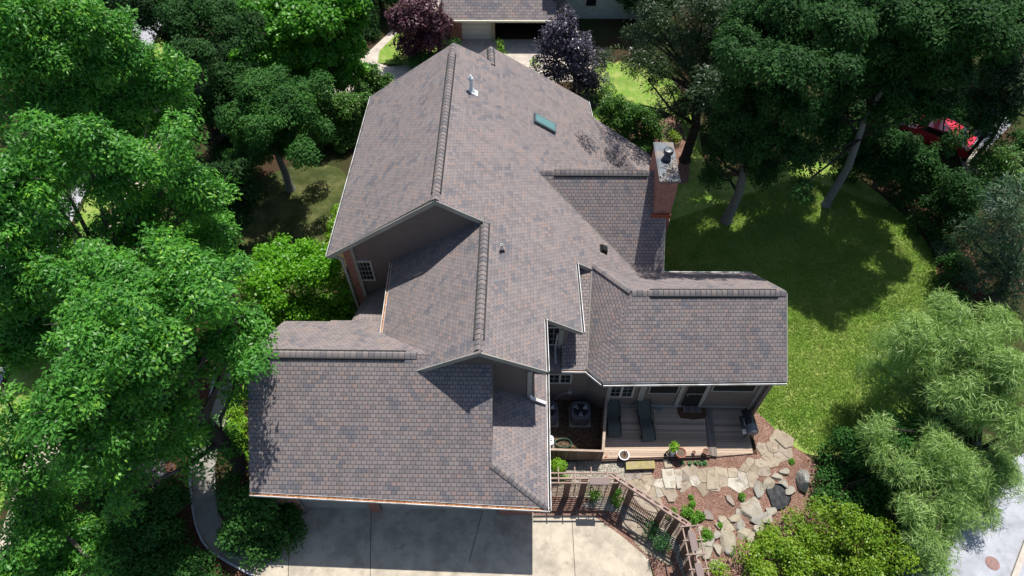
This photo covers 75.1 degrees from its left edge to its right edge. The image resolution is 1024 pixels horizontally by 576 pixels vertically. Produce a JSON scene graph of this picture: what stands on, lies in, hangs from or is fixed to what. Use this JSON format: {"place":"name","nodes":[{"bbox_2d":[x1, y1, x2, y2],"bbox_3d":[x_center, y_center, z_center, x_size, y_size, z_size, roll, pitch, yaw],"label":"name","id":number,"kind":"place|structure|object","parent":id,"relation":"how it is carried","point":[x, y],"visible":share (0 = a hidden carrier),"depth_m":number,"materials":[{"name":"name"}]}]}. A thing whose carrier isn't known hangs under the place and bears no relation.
{"place":"outdoors","nodes":[
{"label":"outdoors","id":0,"kind":"place"},
{"bbox_2d":[0,13,160,383],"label":"road","id":1,"kind":"structure","parent":0,"point":[147,36],"depth_m":39.89,"materials":[{"name":"asphalt"}]},
{"bbox_2d":[0,38,164,509],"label":"lawn","id":2,"kind":"structure","parent":0,"point":[28,379],"depth_m":32.11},
{"bbox_2d":[0,25,201,557],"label":"pavement","id":3,"kind":"structure","parent":0,"point":[2,542],"depth_m":29.53,"materials":[{"name":"concrete"}]},
{"bbox_2d":[192,373,254,574],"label":"path","id":4,"kind":"structure","parent":0,"point":[209,523],"depth_m":28.33,"materials":[{"name":"concrete"}]},
{"bbox_2d":[227,165,346,320],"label":"lawn","id":5,"kind":"structure","parent":0,"point":[303,209],"depth_m":38.55,"materials":[{"name":"plant"}]},
{"bbox_2d":[185,157,269,260],"bbox_3d":[-15.037,-4.056,34.878,4.932,6.038,3.223,-39,62,-24],"label":"dark tree","id":6,"kind":"object","parent":5,"relation":"on","point":[239,168],"visible":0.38,"depth_m":34.09,"materials":[{"name":"green plant"}]},
{"bbox_2d":[212,62,336,192],"bbox_3d":[-12.500,-7.823,36.180,6.745,7.780,7.770,0,54,1],"label":"dark tree","id":7,"kind":"object","parent":5,"relation":"on","point":[276,116],"visible":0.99,"depth_m":33.93,"materials":[{"name":"green plant"}]},
{"bbox_2d":[321,203,338,247],"bbox_3d":[-9.811,-3.310,36.687,1.207,1.570,3.044,7,54,6],"label":"shrub","id":8,"kind":"object","parent":5,"relation":"on","point":[329,224],"visible":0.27,"depth_m":36.55,"materials":[{"name":"green plant"}]},
{"bbox_2d":[378,34,448,64],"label":"lawn","id":9,"kind":"structure","parent":0,"point":[386,52],"depth_m":47.43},
{"bbox_2d":[384,0,454,61],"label":"maroon maple","id":10,"kind":"object","parent":9,"relation":"on","point":[421,25],"visible":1,"depth_m":44.60,"materials":[{"name":"purple plant"}]},
{"bbox_2d":[254,499,651,575],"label":"driveway","id":11,"kind":"structure","parent":0,"point":[416,542],"depth_m":27.25,"materials":[{"name":"concrete"}]},
{"bbox_2d":[334,0,591,94],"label":"driveway","id":12,"kind":"structure","parent":0,"point":[520,51],"depth_m":47.60,"materials":[{"name":"concrete"}]},
{"bbox_2d":[0,0,1023,575],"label":"ground","id":13,"kind":"structure","parent":0,"point":[606,34],"depth_m":40.44,"materials":[{"name":"soil"}]},
{"bbox_2d":[2,188,83,259],"bbox_3d":[-24.762,-3.219,34.709,3.439,5.018,4.812,15,55,11],"label":"understory tree","id":14,"kind":"object","parent":13,"relation":"on","point":[61,234],"visible":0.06,"depth_m":35.24,"materials":[{"name":"green plant"}]},
{"bbox_2d":[0,379,148,575],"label":"maple tree","id":15,"kind":"object","parent":13,"relation":"on","point":[39,527],"visible":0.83,"depth_m":24.54,"materials":[{"name":"green plant"}]},
{"bbox_2d":[0,0,207,260],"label":"maple tree","id":16,"kind":"object","parent":13,"relation":"on","point":[33,48],"visible":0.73,"depth_m":26.78,"materials":[{"name":"green plant"}]},
{"bbox_2d":[77,454,138,534],"bbox_3d":[-16.683,8.415,27.598,1.884,2.636,3.882,13,55,10],"label":"shrub","id":17,"kind":"object","parent":13,"relation":"on","point":[96,509],"visible":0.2,"depth_m":27.06,"materials":[{"name":"green plant"}]},
{"bbox_2d":[2,221,280,527],"bbox_3d":[-12.385,3.121,25.453,8.297,12.039,9.225,-20,56,-14],"label":"maple tree","id":18,"kind":"object","parent":13,"relation":"on","point":[93,414],"visible":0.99,"depth_m":21.69,"materials":[{"name":"green plant"}]},
{"bbox_2d":[107,0,228,54],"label":"dark tree","id":19,"kind":"object","parent":13,"relation":"on","point":[145,11],"visible":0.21,"depth_m":41.17,"materials":[{"name":"green plant"}]},
{"bbox_2d":[133,344,248,575],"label":"mulch","id":20,"kind":"object","parent":13,"relation":"on","point":[186,514],"visible":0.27,"depth_m":28.01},
{"bbox_2d":[0,102,251,381],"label":"maple tree","id":21,"kind":"object","parent":20,"relation":"on","point":[127,163],"visible":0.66,"depth_m":23.38,"materials":[{"name":"green plant"}]},
{"bbox_2d":[128,458,172,502],"bbox_3d":[-15.672,8.123,28.590,2.162,1.571,1.528,-38,62,-24],"label":"shrub","id":22,"kind":"object","parent":20,"relation":"on","point":[158,473],"visible":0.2,"depth_m":28.57,"materials":[{"name":"purple plant"}]},
{"bbox_2d":[99,474,203,575],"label":"shrub","id":23,"kind":"object","parent":20,"relation":"on","point":[156,528],"visible":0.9,"depth_m":26.40,"materials":[{"name":"green plant"}]},
{"bbox_2d":[152,546,229,575],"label":"shrub","id":24,"kind":"object","parent":20,"relation":"on","point":[193,567],"visible":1,"depth_m":25.95,"materials":[{"name":"green plant"}]},
{"bbox_2d":[175,35,238,83],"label":"tree","id":25,"kind":"object","parent":13,"relation":"on","point":[222,48],"visible":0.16,"depth_m":42.76,"materials":[{"name":"green plant"}]},
{"bbox_2d":[152,0,278,218],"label":"dark tree","id":26,"kind":"object","parent":13,"relation":"on","point":[189,18],"visible":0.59,"depth_m":35.45,"materials":[{"name":"green plant"}]},
{"bbox_2d":[189,367,253,575],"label":"path edging","id":27,"kind":"object","parent":13,"relation":"on","point":[200,535],"visible":0.59,"depth_m":27.64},
{"bbox_2d":[220,388,248,468],"bbox_3d":[-12.318,6.258,29.866,1.351,1.211,3.887,-13,55,-9],"label":"shrub","id":28,"kind":"object","parent":13,"relation":"on","point":[242,421],"visible":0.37,"depth_m":29.91,"materials":[{"name":"green plant"}]},
{"bbox_2d":[210,467,308,573],"bbox_3d":[-10.272,9.243,26.631,3.850,3.544,3.727,0,54,1],"label":"shrub","id":29,"kind":"object","parent":13,"relation":"on","point":[263,521],"visible":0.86,"depth_m":26.40,"materials":[{"name":"green plant"}]},
{"bbox_2d":[228,232,357,339],"bbox_3d":[-10.756,-0.103,32.398,6.192,4.950,5.022,-21,56,-15],"label":"dogwood tree","id":30,"kind":"object","parent":13,"relation":"on","point":[281,266],"visible":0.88,"depth_m":31.25,"materials":[{"name":"green plant"}]},
{"bbox_2d":[265,96,361,160],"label":"mulch","id":31,"kind":"object","parent":13,"relation":"on","point":[330,145],"visible":0.09,"depth_m":41.67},
{"bbox_2d":[227,0,373,93],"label":"bright maple","id":32,"kind":"object","parent":31,"relation":"on","point":[302,38],"visible":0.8,"depth_m":38.94,"materials":[{"name":"green plant"}]},
{"bbox_2d":[296,83,371,153],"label":"shrub","id":33,"kind":"object","parent":31,"relation":"on","point":[344,110],"visible":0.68,"depth_m":40.35,"materials":[{"name":"green plant"}]},
{"bbox_2d":[353,61,394,96],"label":"shrub","id":34,"kind":"object","parent":13,"relation":"on","point":[373,82],"visible":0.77,"depth_m":44.01,"materials":[{"name":"green plant"}]},
{"bbox_2d":[362,0,402,41],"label":"dark tree","id":35,"kind":"object","parent":13,"relation":"on","point":[374,27],"visible":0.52,"depth_m":48.22,"materials":[{"name":"green plant"}]},
{"bbox_2d":[390,36,461,68],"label":"hedge","id":36,"kind":"object","parent":13,"relation":"on","point":[422,57],"visible":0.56,"depth_m":46.02,"materials":[{"name":"green plant"}]},
{"bbox_2d":[442,0,556,40],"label":"neighbour garage","id":37,"kind":"structure","parent":13,"relation":"on","point":[475,19],"depth_m":46.48,"materials":[{"name":"grey brick"}]},
{"bbox_2d":[461,23,490,39],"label":"garage door","id":38,"kind":"structure","parent":37,"relation":"in","point":[469,30],"depth_m":47.86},
{"bbox_2d":[247,43,787,514],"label":"house","id":39,"kind":"structure","parent":13,"relation":"on","point":[499,231],"depth_m":27.91,"materials":[{"name":"grey"}]},
{"bbox_2d":[300,499,368,507],"bbox_3d":[-7.347,8.512,27.179,2.796,2.639,0.065,0,54,1],"label":"garage door","id":40,"kind":"structure","parent":39,"relation":"in","point":[307,503],"depth_m":27.86,"materials":[{"name":"paint"}]},
{"bbox_2d":[357,260,375,280],"bbox_3d":[-6.753,-0.794,30.625,0.775,1.463,0.078,0,54,1],"label":"window","id":41,"kind":"structure","parent":39,"relation":"in","point":[365,266],"depth_m":30.61,"materials":[{"name":"paint"}]},
{"bbox_2d":[381,504,491,509],"bbox_3d":[-3.030,8.548,27.118,4.918,2.639,0.065,0,54,1],"label":"garage door","id":42,"kind":"structure","parent":39,"relation":"in","point":[384,506],"depth_m":28.02,"materials":[{"name":"paint"}]},
{"bbox_2d":[548,326,560,345],"bbox_3d":[1.651,2.036,28.333,0.821,1.458,0.078,0,54,1],"label":"window","id":43,"kind":"structure","parent":39,"relation":"in","point":[552,330],"depth_m":28.25,"materials":[{"name":"glass"}]},
{"bbox_2d":[549,373,572,383],"bbox_3d":[2.111,3.991,29.394,1.063,0.864,0.079,0,54,1],"label":"window","id":44,"kind":"structure","parent":39,"relation":"in","point":[554,378],"depth_m":29.38,"materials":[{"name":"paint"}]},
{"bbox_2d":[610,387,634,397],"bbox_3d":[4.852,4.546,29.507,1.120,1.208,0.079,0,54,1],"label":"window","id":45,"kind":"structure","parent":39,"relation":"in","point":[617,392],"depth_m":29.64,"materials":[{"name":"paint"}]},
{"bbox_2d":[681,386,706,405],"bbox_3d":[8.137,4.674,29.526,0.769,2.470,0.098,0,54,1],"label":"screen door","id":46,"kind":"structure","parent":39,"relation":"in","point":[694,394],"depth_m":29.71,"materials":[{"name":"glass"}]},
{"bbox_2d":[531,2,613,107],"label":"plum tree","id":47,"kind":"object","parent":13,"relation":"on","point":[566,49],"visible":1,"depth_m":41.77,"materials":[{"name":"purple plant"}]},
{"bbox_2d":[546,400,602,446],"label":"gravel","id":48,"kind":"structure","parent":13,"relation":"on","point":[591,436],"depth_m":30.25,"materials":[{"name":"gravel"}]},
{"bbox_2d":[546,402,558,426],"bbox_3d":[1.634,5.710,30.320,0.987,0.826,0.987,0,54,1],"label":"air conditioner","id":49,"kind":"object","parent":48,"relation":"on","point":[554,422],"visible":0.41,"depth_m":30.07,"materials":[{"name":"grey paint"}]},
{"bbox_2d":[550,399,607,460],"bbox_3d":[3.380,6.788,29.371,3.737,1.049,1.792,-33,60,-22],"label":"utility fence","id":50,"kind":"object","parent":48,"relation":"on","point":[580,454],"visible":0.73,"depth_m":28.98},
{"bbox_2d":[568,401,590,426],"bbox_3d":[3.104,5.709,30.309,0.987,0.826,0.987,0,54,1],"label":"air conditioner","id":51,"kind":"object","parent":48,"relation":"on","point":[579,413],"visible":1,"depth_m":30.07,"materials":[{"name":"grey paint"}]},
{"bbox_2d":[553,0,660,26],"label":"pale brick house","id":52,"kind":"structure","parent":13,"relation":"on","point":[598,9],"depth_m":49.28,"materials":[{"name":"paint"}]},
{"bbox_2d":[551,467,710,575],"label":"pergola fence","id":53,"kind":"object","parent":13,"relation":"on","point":[689,546],"visible":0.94,"depth_m":26.73,"materials":[{"name":"brown wood"}]},
{"bbox_2d":[610,488,624,507],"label":"vine","id":54,"kind":"object","parent":53,"relation":"attached to","point":[618,493],"visible":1,"depth_m":27.47,"materials":[{"name":"green plant"}]},
{"bbox_2d":[641,517,664,541],"bbox_3d":[5.771,9.745,27.011,0.939,1.508,0.981,0,54,1],"label":"vine","id":55,"kind":"object","parent":53,"relation":"attached to","point":[654,530],"visible":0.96,"depth_m":27.04,"materials":[{"name":"green plant"}]},
{"bbox_2d":[616,0,696,37],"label":"tree","id":56,"kind":"object","parent":13,"relation":"on","point":[630,4],"visible":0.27,"depth_m":47.63,"materials":[{"name":"green plant"}]},
{"bbox_2d":[601,406,752,462],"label":"wooden deck","id":57,"kind":"structure","parent":13,"relation":"on","point":[716,432],"depth_m":29.86,"materials":[{"name":"brown wood"}]},
{"bbox_2d":[606,400,621,436],"bbox_3d":[4.569,5.727,30.063,0.695,0.776,1.874,0,54,1],"label":"lounge chair","id":58,"kind":"object","parent":57,"relation":"on","point":[613,419],"visible":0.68,"depth_m":30.02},
{"bbox_2d":[635,399,655,440],"bbox_3d":[6.020,5.894,29.928,0.689,0.776,1.864,-4,54,-2],"label":"lounge chair","id":59,"kind":"object","parent":57,"relation":"on","point":[646,422],"visible":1,"depth_m":30.01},
{"bbox_2d":[677,407,706,419],"bbox_3d":[8.251,5.692,30.512,1.300,0.027,0.728,0,54,1],"label":"doormat","id":60,"kind":"object","parent":57,"relation":"on","point":[694,416],"visible":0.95,"depth_m":30.43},
{"bbox_2d":[739,410,758,443],"bbox_3d":[10.496,6.144,29.779,0.716,1.035,1.417,0,54,1],"label":"charcoal grill","id":61,"kind":"object","parent":57,"relation":"on","point":[747,420],"visible":1,"depth_m":29.42,"materials":[{"name":"black metal"}]},
{"bbox_2d":[533,412,831,575],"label":"mulch","id":62,"kind":"object","parent":13,"relation":"on","point":[716,504],"visible":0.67,"depth_m":28.19,"materials":[{"name":"brown wood"}]},
{"bbox_2d":[551,461,629,497],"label":"gravel","id":63,"kind":"structure","parent":62,"relation":"on","point":[599,466],"depth_m":29.13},
{"bbox_2d":[551,457,567,476],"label":"conifer shrub","id":64,"kind":"object","parent":63,"relation":"on","point":[556,464],"visible":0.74,"depth_m":28.36,"materials":[{"name":"green plant"}]},
{"bbox_2d":[625,461,654,470],"bbox_3d":[5.588,7.785,29.105,1.277,0.266,0.348,-2,54,-1],"label":"wooden box","id":65,"kind":"object","parent":62,"relation":"on","point":[639,465],"visible":1,"depth_m":28.99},
{"bbox_2d":[618,487,694,575],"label":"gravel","id":66,"kind":"structure","parent":62,"relation":"on","point":[676,547],"depth_m":27.24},
{"bbox_2d":[651,531,673,553],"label":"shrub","id":67,"kind":"object","parent":62,"relation":"on","point":[659,546],"visible":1,"depth_m":26.28,"materials":[{"name":"green plant"}]},
{"bbox_2d":[665,489,677,502],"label":"stone slab","id":68,"kind":"structure","parent":62,"relation":"on","point":[671,495],"depth_m":28.36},
{"bbox_2d":[674,469,681,488],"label":"stone slab","id":69,"kind":"structure","parent":62,"relation":"on","point":[678,474],"depth_m":28.80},
{"bbox_2d":[720,527,735,551],"bbox_3d":[8.852,10.323,27.285,0.667,0.249,1.004,4,54,3],"label":"rock","id":70,"kind":"object","parent":62,"relation":"on","point":[727,539],"visible":0.98,"depth_m":27.21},
{"bbox_2d":[740,502,756,519],"bbox_3d":[9.938,9.404,28.014,0.689,0.331,0.783,10,54,8],"label":"rock","id":71,"kind":"object","parent":62,"relation":"on","point":[747,510],"visible":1,"depth_m":27.92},
{"bbox_2d":[746,497,762,512],"bbox_3d":[10.175,9.247,28.102,0.653,0.254,0.931,-5,54,-3],"label":"rock","id":72,"kind":"object","parent":62,"relation":"on","point":[754,502],"visible":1,"depth_m":28.08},
{"bbox_2d":[753,480,763,497],"bbox_3d":[10.562,8.659,28.538,0.474,0.252,0.822,13,55,10],"label":"rock","id":73,"kind":"object","parent":62,"relation":"on","point":[758,489],"visible":1,"depth_m":28.47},
{"bbox_2d":[750,513,767,524],"bbox_3d":[10.341,9.649,27.809,0.904,0.252,0.521,-13,55,-9],"label":"rock","id":74,"kind":"object","parent":62,"relation":"on","point":[757,518],"visible":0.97,"depth_m":27.72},
{"bbox_2d":[795,468,809,492],"bbox_3d":[12.461,8.300,28.652,0.394,1.142,1.077,-4,54,-2],"label":"boulder","id":75,"kind":"object","parent":62,"relation":"on","point":[802,477],"visible":0.96,"depth_m":28.36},
{"bbox_2d":[703,492,923,575],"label":"shrub","id":76,"kind":"object","parent":62,"relation":"on","point":[853,530],"visible":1,"depth_m":26.07,"materials":[{"name":"green plant"}]},
{"bbox_2d":[669,90,735,138],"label":"tree","id":77,"kind":"object","parent":13,"relation":"on","point":[707,114],"visible":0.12,"depth_m":40.99,"materials":[{"name":"green plant"}]},
{"bbox_2d":[825,92,887,141],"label":"tree","id":78,"kind":"object","parent":13,"relation":"on","point":[854,108],"visible":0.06,"depth_m":39.91,"materials":[{"name":"green plant"}]},
{"bbox_2d":[806,403,935,522],"bbox_3d":[15.005,7.429,27.764,5.072,3.458,4.664,0,54,1],"label":"shrub","id":79,"kind":"object","parent":13,"relation":"on","point":[868,481],"visible":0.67,"depth_m":27.83,"materials":[{"name":"green plant"}]},
{"bbox_2d":[877,520,943,575],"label":"shrub","id":80,"kind":"object","parent":13,"relation":"on","point":[915,567],"visible":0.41,"depth_m":25.70,"materials":[{"name":"green plant"}]},
{"bbox_2d":[851,282,1023,575],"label":"willow tree","id":81,"kind":"object","parent":13,"relation":"on","point":[966,472],"visible":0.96,"depth_m":26.30,"materials":[{"name":"green plant"}]},
{"bbox_2d":[898,115,976,157],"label":"parked car","id":82,"kind":"object","parent":13,"relation":"on","point":[930,132],"visible":0.24,"depth_m":40.51,"materials":[{"name":"red paint"}]},
{"bbox_2d":[907,200,982,342],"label":"mulch","id":83,"kind":"object","parent":13,"relation":"on","point":[976,298],"visible":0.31,"depth_m":35.04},
{"bbox_2d":[929,240,949,262],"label":"shrub","id":84,"kind":"object","parent":83,"relation":"on","point":[939,250],"visible":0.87,"depth_m":35.72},
{"bbox_2d":[903,167,990,250],"bbox_3d":[23.550,-4.113,35.535,2.696,4.547,3.518,-21,56,-14],"label":"understory tree","id":85,"kind":"object","parent":83,"relation":"on","point":[947,204],"visible":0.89,"depth_m":35.32,"materials":[{"name":"green plant"}]},
{"bbox_2d":[932,249,981,311],"bbox_3d":[23.006,-0.435,34.615,2.559,1.482,3.865,27,58,19],"label":"shrub","id":86,"kind":"object","parent":83,"relation":"on","point":[949,261],"visible":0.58,"depth_m":34.67,"materials":[{"name":"green plant"}]},
{"bbox_2d":[885,1,1017,158],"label":"dark tree","id":87,"kind":"object","parent":13,"relation":"on","point":[988,125],"visible":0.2,"depth_m":37.17,"materials":[{"name":"green plant"}]},
{"bbox_2d":[959,149,998,213],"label":"gravel","id":88,"kind":"structure","parent":13,"relation":"on","point":[964,164],"depth_m":40.03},
{"bbox_2d":[962,58,1023,161],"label":"slender tree","id":89,"kind":"object","parent":88,"relation":"on","point":[1001,95],"visible":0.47,"depth_m":36.77,"materials":[{"name":"green plant"}]},
{"bbox_2d":[942,171,1023,313],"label":"blue conifer","id":90,"kind":"object","parent":13,"relation":"on","point":[1007,265],"visible":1,"depth_m":32.35,"materials":[{"name":"grey plant"}]},
{"bbox_2d":[961,58,1013,136],"bbox_3d":[27.008,-10.479,38.553,2.539,6.614,2.957,-34,60,-22],"label":"slender tree","id":91,"kind":"object","parent":13,"relation":"on","point":[986,82],"visible":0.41,"depth_m":36.79,"materials":[{"name":"green plant"}]},
{"bbox_2d":[965,140,1023,193],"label":"understory tree","id":92,"kind":"object","parent":13,"relation":"on","point":[983,165],"visible":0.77,"depth_m":37.48,"materials":[{"name":"green plant"}]},
{"bbox_2d":[969,57,1023,163],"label":"slender tree","id":93,"kind":"object","parent":13,"relation":"on","point":[1009,86],"visible":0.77,"depth_m":36.02,"materials":[{"name":"green plant"}]},
{"bbox_2d":[972,0,1023,169],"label":"dark tree","id":94,"kind":"object","parent":13,"relation":"on","point":[1018,136],"visible":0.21,"depth_m":36.99,"materials":[{"name":"green plant"}]},
{"bbox_2d":[582,490,673,566],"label":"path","id":95,"kind":"structure","parent":0,"point":[632,520],"depth_m":27.72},
{"bbox_2d":[581,61,677,117],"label":"lawn","id":96,"kind":"structure","parent":0,"point":[629,89],"depth_m":44.97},
{"bbox_2d":[589,82,616,110],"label":"shrub","id":97,"kind":"object","parent":96,"relation":"on","point":[605,88],"visible":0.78,"depth_m":42.85,"materials":[{"name":"green plant"}]},
{"bbox_2d":[624,465,667,517],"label":"path","id":98,"kind":"structure","parent":0,"point":[648,480],"depth_m":28.69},
{"bbox_2d":[661,469,675,488],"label":"stone slab","id":99,"kind":"structure","parent":98,"relation":"on","point":[668,478],"depth_m":28.80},
{"bbox_2d":[706,471,718,490],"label":"stone slab","id":100,"kind":"structure","parent":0,"point":[712,480],"depth_m":28.73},
{"bbox_2d":[680,428,792,496],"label":"path","id":101,"kind":"structure","parent":0,"point":[759,467],"depth_m":29.04,"materials":[{"name":"stone"}]},
{"bbox_2d":[774,430,793,448],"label":"stone slab","id":102,"kind":"structure","parent":101,"relation":"on","point":[784,440],"depth_m":29.82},
{"bbox_2d":[593,60,953,455],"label":"lawn","id":103,"kind":"structure","parent":0,"point":[692,195],"depth_m":36.08,"materials":[{"name":"plant"}]},
{"bbox_2d":[615,105,689,183],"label":"mulch","id":104,"kind":"object","parent":103,"relation":"on","point":[684,171],"visible":0.3,"depth_m":41.60,"materials":[{"name":"brown soil"}]},
{"bbox_2d":[592,92,669,152],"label":"shrub","id":105,"kind":"object","parent":104,"relation":"on","point":[612,111],"visible":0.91,"depth_m":40.13,"materials":[{"name":"green plant"}]},
{"bbox_2d":[591,0,731,163],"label":"pine tree","id":106,"kind":"object","parent":103,"relation":"on","point":[696,69],"visible":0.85,"depth_m":34.35,"materials":[{"name":"green plant"}]},
{"bbox_2d":[697,0,930,225],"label":"dark tree","id":107,"kind":"object","parent":103,"relation":"on","point":[760,42],"visible":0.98,"depth_m":29.59,"materials":[{"name":"green plant"}]},
{"bbox_2d":[824,108,950,210],"bbox_3d":[21.190,-7.390,37.478,7.491,5.374,3.055,34,61,23],"label":"understory tree","id":108,"kind":"object","parent":103,"relation":"on","point":[902,160],"visible":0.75,"depth_m":36.84,"materials":[{"name":"green plant"}]},
{"bbox_2d":[786,0,1023,208],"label":"dark tree","id":109,"kind":"object","parent":103,"relation":"on","point":[940,48],"visible":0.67,"depth_m":29.82,"materials":[{"name":"green plant"}]},
{"bbox_2d":[767,485,789,508],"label":"pond water","id":110,"kind":"structure","parent":0,"point":[779,498],"depth_m":28.34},
{"bbox_2d":[903,454,1023,575],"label":"road","id":111,"kind":"structure","parent":0,"point":[1003,546],"depth_m":27.17,"materials":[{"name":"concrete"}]},
{"bbox_2d":[985,556,999,569],"bbox_3d":[19.281,11.047,26.732,0.546,0.036,0.546,0,54,1],"label":"manhole cover","id":112,"kind":"object","parent":111,"relation":"on","point":[991,562],"visible":1,"depth_m":26.71,"materials":[{"name":"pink metal"}]},
{"bbox_2d":[1010,540,1023,575],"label":"kerb","id":113,"kind":"structure","parent":111,"relation":"on","point":[1018,564],"depth_m":26.62,"materials":[{"name":"concrete"}]},
{"bbox_2d":[947,115,1009,147],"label":"driveway","id":114,"kind":"structure","parent":0,"point":[983,140],"depth_m":42.18,"materials":[{"name":"concrete"}]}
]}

